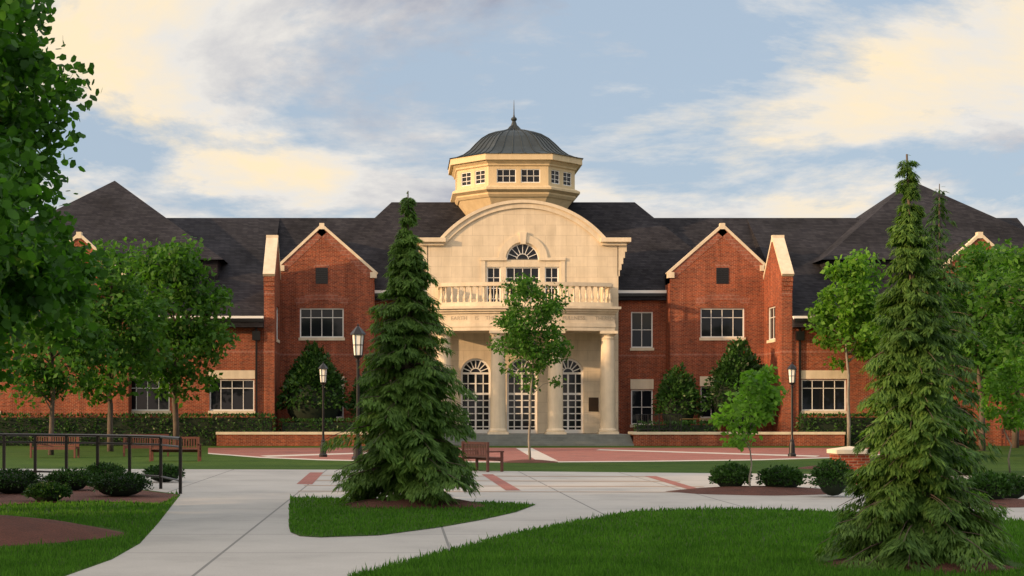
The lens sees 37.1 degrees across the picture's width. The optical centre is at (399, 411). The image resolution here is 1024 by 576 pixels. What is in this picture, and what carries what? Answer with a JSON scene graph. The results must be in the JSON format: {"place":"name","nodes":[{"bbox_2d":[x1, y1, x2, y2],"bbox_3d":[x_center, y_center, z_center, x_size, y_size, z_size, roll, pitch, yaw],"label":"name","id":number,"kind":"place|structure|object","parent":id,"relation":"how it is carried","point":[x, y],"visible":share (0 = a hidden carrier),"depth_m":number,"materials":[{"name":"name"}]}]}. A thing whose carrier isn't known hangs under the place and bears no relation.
{"place":"outdoors","nodes":[
{"label":"outdoors","id":0,"kind":"place"},
{"bbox_2d":[0,0,112,390],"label":"maple","id":1,"kind":"object","parent":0,"point":[48,276],"depth_m":27.13,"materials":[{"name":"green plant"}]},
{"bbox_2d":[349,367,387,416],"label":"shrub","id":2,"kind":"object","parent":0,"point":[353,395],"depth_m":85.10,"materials":[{"name":"green plant"}]},
{"bbox_2d":[289,497,535,536],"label":"island grass","id":3,"kind":"structure","parent":0,"point":[359,534],"depth_m":26.43,"materials":[{"name":"green plant"}]},
{"bbox_2d":[342,497,484,508],"bbox_3d":[0.256,1.757,30.082,2.900,0.174,2.606,0,0,0],"label":"mulch bed","id":4,"kind":"object","parent":3,"relation":"on","point":[403,502],"visible":0.43,"depth_m":29.28,"materials":[{"name":"brown soil"}]},
{"bbox_2d":[321,191,483,506],"bbox_3d":[0.036,-1.147,30.188,3.288,6.510,3.486,0,0,0],"label":"conifer","id":5,"kind":"object","parent":4,"relation":"on","point":[413,467],"depth_m":29.84,"materials":[{"name":"green plant"}]},
{"bbox_2d":[0,208,1023,445],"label":"building walls","id":6,"kind":"structure","parent":0,"point":[677,321],"depth_m":87.50,"materials":[{"name":"red brick"}]},
{"bbox_2d":[132,169,845,432],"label":"building window frames","id":7,"kind":"structure","parent":6,"relation":"attached to","point":[567,373],"depth_m":88.19,"materials":[{"name":"white wood"}]},
{"bbox_2d":[132,170,843,429],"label":"window frames","id":8,"kind":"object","parent":7,"relation":"in","point":[226,398],"visible":0.45,"depth_m":88.14,"materials":[{"name":"glass"}]},
{"bbox_2d":[448,153,581,214],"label":"cupola","id":9,"kind":"object","parent":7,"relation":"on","point":[469,199],"visible":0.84,"depth_m":90.88,"materials":[{"name":"beige paint"}]},
{"bbox_2d":[447,110,582,169],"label":"cupola roof","id":10,"kind":"structure","parent":9,"relation":"on","point":[513,138],"depth_m":92.05,"materials":[{"name":"grey metal"}]},
{"bbox_2d":[0,200,994,434],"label":"building trim","id":11,"kind":"structure","parent":6,"relation":"attached to","point":[483,311],"depth_m":85.02,"materials":[{"name":"beige stone"}]},
{"bbox_2d":[21,181,1023,327],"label":"building roof","id":12,"kind":"structure","parent":6,"relation":"on","point":[657,249],"depth_m":91.83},
{"bbox_2d":[168,268,897,418],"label":"building gutters","id":13,"kind":"object","parent":6,"relation":"attached to","point":[722,275],"visible":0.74,"depth_m":83.86,"materials":[{"name":"metal"}]},
{"bbox_2d":[563,316,584,319],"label":"building lettering","id":14,"kind":"object","parent":6,"relation":"attached to","point":[575,317],"visible":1,"depth_m":84.55,"materials":[{"name":"beige stone"}]},
{"bbox_2d":[589,397,742,440],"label":"building plaques","id":15,"kind":"object","parent":6,"relation":"attached to","point":[593,403],"visible":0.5,"depth_m":87.97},
{"bbox_2d":[0,469,1023,575],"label":"concrete path","id":16,"kind":"structure","parent":0,"point":[223,522],"depth_m":27.06,"materials":[{"name":"grey concrete"}]},
{"bbox_2d":[297,472,322,483],"bbox_3d":[-2.485,1.842,42.438,0.412,0.001,7.630,0,0,-1],"label":"brick paving band","id":17,"kind":"object","parent":16,"relation":"on","point":[311,477],"depth_m":41.98,"materials":[{"name":"red brick"}]},
{"bbox_2d":[461,441,503,471],"bbox_3d":[2.572,1.390,47.392,0.600,0.920,1.580,0,0,-28],"label":"bench","id":18,"kind":"object","parent":16,"relation":"on","point":[477,455],"visible":0.94,"depth_m":47.08,"materials":[{"name":"brown wood"}]},
{"bbox_2d":[321,475,645,476],"bbox_3d":[2.472,1.843,43.587,9.670,0.001,0.437,0,0,5],"label":"brick paving band","id":19,"kind":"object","parent":16,"relation":"on","point":[556,476],"depth_m":43.29,"materials":[{"name":"grey"}]},
{"bbox_2d":[316,480,679,481],"bbox_3d":[2.464,1.843,40.568,9.956,0.001,0.378,0,0,4],"label":"brick paving band","id":20,"kind":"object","parent":16,"relation":"on","point":[600,481],"depth_m":40.18,"materials":[{"name":"grey"}]},
{"bbox_2d":[482,474,518,489],"bbox_3d":[2.621,1.842,40.261,0.347,0.001,9.264,0,0,0],"label":"brick paving band","id":21,"kind":"object","parent":16,"relation":"on","point":[503,484],"depth_m":39.60,"materials":[{"name":"red brick"}]},
{"bbox_2d":[304,485,703,486],"bbox_3d":[2.543,1.843,37.737,9.951,0.001,0.328,0,0,4],"label":"brick paving band","id":22,"kind":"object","parent":16,"relation":"on","point":[566,486],"depth_m":37.49,"materials":[{"name":"grey"}]},
{"bbox_2d":[445,491,584,491],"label":"score line paving","id":23,"kind":"structure","parent":16,"relation":"on","point":[522,491],"depth_m":35.14,"materials":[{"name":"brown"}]},
{"bbox_2d":[646,476,694,488],"bbox_3d":[7.071,1.842,39.090,0.322,0.001,9.051,0,0,1],"label":"brick paving band","id":24,"kind":"object","parent":16,"relation":"on","point":[672,482],"depth_m":39.60,"materials":[{"name":"red brick"}]},
{"bbox_2d":[708,459,753,486],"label":"boxwood leaves","id":25,"kind":"object","parent":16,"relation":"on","point":[717,472],"depth_m":35.06,"materials":[{"name":"green plant"}]},
{"bbox_2d":[667,486,843,495],"bbox_3d":[8.332,1.777,35.014,3.855,0.134,2.963,0,0,-25],"label":"mulch bed","id":26,"kind":"object","parent":16,"relation":"on","point":[753,490],"visible":0.84,"depth_m":34.20,"materials":[{"name":"brown soil"}]},
{"bbox_2d":[755,464,807,486],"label":"boxwood leaves","id":27,"kind":"object","parent":16,"relation":"on","point":[791,474],"depth_m":34.73,"materials":[{"name":"green plant"}]},
{"bbox_2d":[807,457,855,495],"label":"boxwood leaves","id":28,"kind":"object","parent":16,"relation":"on","point":[835,464],"depth_m":32.80,"materials":[{"name":"green plant"}]},
{"bbox_2d":[966,469,1015,499],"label":"boxwood leaves","id":29,"kind":"object","parent":16,"relation":"on","point":[991,477],"depth_m":30.08,"materials":[{"name":"green plant"}]},
{"bbox_2d":[968,498,1023,507],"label":"mulch bed","id":30,"kind":"object","parent":16,"relation":"on","point":[1013,503],"visible":0.38,"depth_m":29.67,"materials":[{"name":"brown soil"}]},
{"bbox_2d":[1000,471,1023,498],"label":"boxwood leaves","id":31,"kind":"object","parent":16,"relation":"on","point":[1015,478],"depth_m":31.42,"materials":[{"name":"green plant"}]},
{"bbox_2d":[0,446,1023,575],"bbox_3d":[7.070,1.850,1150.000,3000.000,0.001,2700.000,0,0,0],"label":"ground","id":32,"kind":"structure","parent":0,"point":[18,457],"depth_m":53.36,"materials":[{"name":"green plant"}]},
{"bbox_2d":[7,335,88,454],"bbox_3d":[-14.963,-1.921,65.009,3.603,7.553,3.009,0,0,26],"label":"tree trunk","id":33,"kind":"object","parent":32,"relation":"on","point":[51,415],"visible":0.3,"depth_m":64.95,"materials":[{"name":"brown plant"}]},
{"bbox_2d":[0,282,118,409],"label":"tree","id":34,"kind":"object","parent":33,"relation":"attached to","point":[80,363],"visible":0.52,"depth_m":64.47,"materials":[{"name":"green plant"}]},
{"bbox_2d":[30,436,79,457],"bbox_3d":[-13.910,1.390,61.229,1.880,0.920,0.600,0,0,5],"label":"bench","id":35,"kind":"object","parent":32,"relation":"on","point":[74,448],"visible":0.69,"depth_m":61.38,"materials":[{"name":"brown wood"}]},
{"bbox_2d":[0,515,125,545],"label":"mulch mound","id":36,"kind":"object","parent":32,"relation":"on","point":[15,530],"visible":0.93,"depth_m":22.01,"materials":[{"name":"brown soil"}]},
{"bbox_2d":[0,482,175,504],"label":"mulch bed","id":37,"kind":"object","parent":32,"relation":"on","point":[85,493],"visible":0.36,"depth_m":32.46,"materials":[{"name":"brown soil"}]},
{"bbox_2d":[0,467,46,493],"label":"shrub leaves","id":38,"kind":"object","parent":37,"relation":"on","point":[32,476],"depth_m":33.82,"materials":[{"name":"green plant"}]},
{"bbox_2d":[21,480,72,501],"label":"shrub leaves","id":39,"kind":"object","parent":37,"relation":"on","point":[35,489],"depth_m":30.88,"materials":[{"name":"green plant"}]},
{"bbox_2d":[45,467,93,489],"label":"shrub leaves","id":40,"kind":"object","parent":37,"relation":"on","point":[50,476],"depth_m":35.23,"materials":[{"name":"green plant"}]},
{"bbox_2d":[80,461,127,476],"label":"shrub leaves","id":41,"kind":"object","parent":37,"relation":"on","point":[109,465],"depth_m":38.39,"materials":[{"name":"green plant"}]},
{"bbox_2d":[87,469,153,495],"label":"shrub leaves","id":42,"kind":"object","parent":37,"relation":"on","point":[96,479],"depth_m":32.74,"materials":[{"name":"green plant"}]},
{"bbox_2d":[142,463,185,481],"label":"shrub leaves","id":43,"kind":"object","parent":37,"relation":"on","point":[173,469],"depth_m":39.71,"materials":[{"name":"green plant"}]},
{"bbox_2d":[0,433,181,493],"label":"railing","id":44,"kind":"object","parent":32,"relation":"on","point":[66,442],"visible":0.85,"depth_m":38.38,"materials":[{"name":"black metal"}]},
{"bbox_2d":[89,271,152,450],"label":"tree","id":45,"kind":"object","parent":32,"relation":"on","point":[110,447],"visible":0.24,"depth_m":70.93,"materials":[{"name":"brown plant"}]},
{"bbox_2d":[60,237,178,406],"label":"tree","id":46,"kind":"object","parent":45,"relation":"attached to","point":[128,304],"visible":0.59,"depth_m":70.20,"materials":[{"name":"green plant"}]},
{"bbox_2d":[0,412,276,445],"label":"hedge","id":47,"kind":"object","parent":32,"relation":"on","point":[103,425],"depth_m":82.78,"materials":[{"name":"green plant"}]},
{"bbox_2d":[123,434,168,456],"bbox_3d":[-10.562,1.390,63.228,1.880,0.920,0.600,0,0,-8],"label":"bench","id":48,"kind":"object","parent":32,"relation":"on","point":[134,446],"visible":0.39,"depth_m":63.37,"materials":[{"name":"brown wood"}]},
{"bbox_2d":[149,437,201,460],"bbox_3d":[-8.408,1.390,56.925,1.880,0.920,0.600,0,0,0],"label":"bench","id":49,"kind":"object","parent":32,"relation":"on","point":[152,449],"visible":0.86,"depth_m":56.65,"materials":[{"name":"brown wood"}]},
{"bbox_2d":[153,253,214,445],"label":"tree","id":50,"kind":"object","parent":32,"relation":"on","point":[175,420],"visible":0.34,"depth_m":76.86,"materials":[{"name":"brown plant"}]},
{"bbox_2d":[120,234,240,408],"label":"tree leaves","id":51,"kind":"object","parent":50,"relation":"attached to","point":[186,269],"visible":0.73,"depth_m":75.81,"materials":[{"name":"green plant"}]},
{"bbox_2d":[0,489,1023,575],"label":"lawn grass","id":52,"kind":"structure","parent":32,"relation":"on","point":[656,568],"depth_m":20.94,"materials":[{"name":"green plant"}]},
{"bbox_2d":[444,433,633,445],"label":"porch steps","id":53,"kind":"structure","parent":32,"relation":"on","point":[567,439],"depth_m":82.96,"materials":[{"name":"grey concrete"}]},
{"bbox_2d":[651,361,704,424],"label":"bush","id":54,"kind":"object","parent":32,"relation":"on","point":[666,382],"depth_m":84.99,"materials":[{"name":"green plant"}]},
{"bbox_2d":[700,337,774,428],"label":"holly","id":55,"kind":"object","parent":32,"relation":"on","point":[733,351],"depth_m":84.44,"materials":[{"name":"green plant"}]},
{"bbox_2d":[708,364,788,486],"bbox_3d":[7.953,0.373,34.626,1.812,2.959,1.990,0,0,0],"label":"young tree","id":56,"kind":"object","parent":32,"relation":"on","point":[761,412],"depth_m":34.35,"materials":[{"name":"green plant"}]},
{"bbox_2d":[798,466,818,468],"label":"mulch","id":57,"kind":"object","parent":32,"relation":"on","point":[808,467],"visible":0.31,"depth_m":49.27,"materials":[{"name":"brown soil"}]},
{"bbox_2d":[794,411,885,445],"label":"hedge","id":58,"kind":"object","parent":32,"relation":"on","point":[831,424],"depth_m":82.78,"materials":[{"name":"green plant"}]},
{"bbox_2d":[804,247,894,445],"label":"tall tree","id":59,"kind":"object","parent":32,"relation":"on","point":[859,297],"depth_m":80.96,"materials":[{"name":"green plant"}]},
{"bbox_2d":[810,154,1022,573],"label":"conifer","id":60,"kind":"object","parent":32,"relation":"on","point":[902,358],"depth_m":17.94,"materials":[{"name":"green plant"}]},
{"bbox_2d":[818,554,1016,575],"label":"mulch bed","id":61,"kind":"object","parent":32,"relation":"on","point":[946,566],"visible":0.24,"depth_m":17.54,"materials":[{"name":"brown soil"}]},
{"bbox_2d":[920,184,1004,474],"bbox_3d":[16.049,-2.272,44.902,3.539,8.955,3.741,0,0,0],"label":"conifer","id":62,"kind":"object","parent":32,"relation":"on","point":[969,437],"depth_m":44.59,"materials":[{"name":"green plant"}]},
{"bbox_2d":[951,264,1020,450],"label":"tree","id":63,"kind":"object","parent":32,"relation":"on","point":[980,381],"visible":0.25,"depth_m":71.89,"materials":[{"name":"brown plant"}]},
{"bbox_2d":[942,243,1023,412],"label":"tree leaves","id":64,"kind":"object","parent":63,"relation":"attached to","point":[969,271],"visible":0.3,"depth_m":71.29,"materials":[{"name":"green plant"}]},
{"bbox_2d":[976,356,1023,472],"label":"young tree","id":65,"kind":"object","parent":32,"relation":"on","point":[1004,373],"depth_m":46.09,"materials":[{"name":"green plant"}]},
{"bbox_2d":[995,257,1023,372],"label":"tree","id":66,"kind":"object","parent":32,"relation":"on","point":[1013,303],"visible":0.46,"depth_m":58.89,"materials":[{"name":"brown plant"}]},
{"bbox_2d":[967,238,1023,383],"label":"tree leaves","id":67,"kind":"object","parent":66,"relation":"attached to","point":[1002,334],"visible":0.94,"depth_m":58.78,"materials":[{"name":"green plant"}]},
{"bbox_2d":[1001,429,1023,445],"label":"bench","id":68,"kind":"object","parent":32,"relation":"on","point":[1003,434],"visible":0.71,"depth_m":82.47,"materials":[{"name":"brown wood"}]},
{"bbox_2d":[1007,246,1020,447],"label":"tree","id":69,"kind":"object","parent":32,"relation":"on","point":[1015,440],"visible":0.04,"depth_m":77.86,"materials":[{"name":"brown plant"}]},
{"bbox_2d":[948,238,1023,398],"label":"tree leaves","id":70,"kind":"object","parent":69,"relation":"attached to","point":[988,244],"visible":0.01,"depth_m":77.79,"materials":[{"name":"green plant"}]},
{"bbox_3d":[28.788,-2.427,63.886,4.361,8.560,4.397,0,0,0],"label":"tree trunk","id":71,"kind":"object","parent":32,"relation":"on","visible":0},
{"bbox_2d":[997,268,1023,393],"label":"tree leaves","id":72,"kind":"object","parent":71,"relation":"on","point":[1001,313],"visible":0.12,"depth_m":65.17,"materials":[{"name":"green plant"}]},
{"bbox_2d":[20,0,1023,225],"label":"sky","id":73,"kind":"structure","parent":0,"point":[203,108],"materials":[{"name":"blue"}]},
{"bbox_2d":[208,448,879,460],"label":"brick plaza paving","id":74,"kind":"structure","parent":0,"point":[574,454],"depth_m":67.29,"materials":[{"name":"red brick"}]},
{"bbox_2d":[318,362,327,456],"bbox_3d":[-3.143,-0.100,62.212,0.430,3.900,0.372,0,0,0],"label":"lamp","id":75,"kind":"object","parent":74,"relation":"on","point":[323,366],"depth_m":62.15,"materials":[{"name":"black metal"}]},
{"bbox_2d":[350,324,365,459],"bbox_3d":[-1.619,-0.775,58.583,0.624,5.250,0.540,0,0,0],"label":"tall lamp","id":76,"kind":"object","parent":74,"relation":"on","point":[357,330],"depth_m":58.52,"materials":[{"name":"black metal"}]},
{"bbox_2d":[264,449,466,456],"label":"plaza paving band","id":77,"kind":"object","parent":74,"relation":"on","point":[308,454],"depth_m":65.57,"materials":[{"name":"concrete"}]},
{"bbox_2d":[517,448,556,460],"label":"plaza paving band","id":78,"kind":"object","parent":74,"relation":"on","point":[536,455],"depth_m":65.57,"materials":[{"name":"concrete"}]},
{"bbox_2d":[208,453,879,461],"bbox_3d":[6.161,1.842,61.695,29.565,0.001,13.115,0,0,0],"label":"plaza paving band","id":79,"kind":"object","parent":74,"relation":"on","point":[555,461],"depth_m":57.49,"materials":[{"name":"concrete"}]},
{"bbox_2d":[486,272,573,459],"bbox_3d":[4.811,-1.661,55.778,3.231,7.028,3.371,0,0,0],"label":"tree","id":80,"kind":"object","parent":79,"relation":"on","point":[545,309],"depth_m":55.35,"materials":[{"name":"green plant"}]},
{"bbox_2d":[504,459,556,462],"bbox_3d":[4.775,1.797,55.815,2.100,0.094,1.805,0,0,0],"label":"mulch bed","id":81,"kind":"object","parent":79,"relation":"on","point":[529,461],"visible":0.99,"depth_m":55.23,"materials":[{"name":"brown wood"}]},
{"bbox_2d":[599,449,816,456],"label":"plaza paving band","id":82,"kind":"object","parent":74,"relation":"on","point":[713,453],"depth_m":67.14,"materials":[{"name":"concrete"}]},
{"bbox_2d":[787,363,796,456],"bbox_3d":[16.188,-0.100,62.768,0.430,3.900,0.372,0,0,0],"label":"lamp","id":83,"kind":"object","parent":74,"relation":"on","point":[791,443],"depth_m":62.70,"materials":[{"name":"metal"}]},
{"bbox_2d":[637,414,681,431],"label":"terrace fence","id":84,"kind":"object","parent":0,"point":[659,429],"visible":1,"depth_m":82.49,"materials":[{"name":"black metal"}]},
{"bbox_2d":[830,453,869,483],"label":"brick pier","id":85,"kind":"structure","parent":0,"point":[851,460],"depth_m":38.66,"materials":[{"name":"brick"}]},
{"bbox_2d":[827,446,868,453],"bbox_3d":[11.552,0.975,39.056,0.920,0.190,0.920,0,0,0],"label":"pillar cap","id":86,"kind":"object","parent":85,"relation":"on","point":[845,450],"visible":0.61,"depth_m":38.65,"materials":[{"name":"beige stone"}]},
{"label":"terrace beds","id":87,"kind":"object","parent":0,"visible":0},
{"bbox_2d":[275,340,354,421],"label":"holly","id":88,"kind":"object","parent":87,"relation":"on","point":[306,359],"depth_m":84.21,"materials":[{"name":"green plant"}]},
{"bbox_2d":[282,422,362,431],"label":"terrace hedge","id":89,"kind":"object","parent":87,"relation":"on","point":[306,429],"visible":0.36,"depth_m":83.08,"materials":[{"name":"green plant"}]},
{"bbox_2d":[278,417,369,431],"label":"hedge leaves","id":90,"kind":"object","parent":87,"relation":"on","point":[311,420],"visible":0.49,"depth_m":83.02,"materials":[{"name":"green plant"}]},
{"bbox_2d":[638,425,713,431],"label":"terrace hedge","id":91,"kind":"object","parent":87,"relation":"on","point":[687,427],"visible":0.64,"depth_m":83.08,"materials":[{"name":"green plant"}]},
{"bbox_2d":[633,419,717,431],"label":"hedge leaves","id":92,"kind":"object","parent":91,"relation":"on","point":[686,422],"visible":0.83,"depth_m":83.02,"materials":[{"name":"green plant"}]}
]}

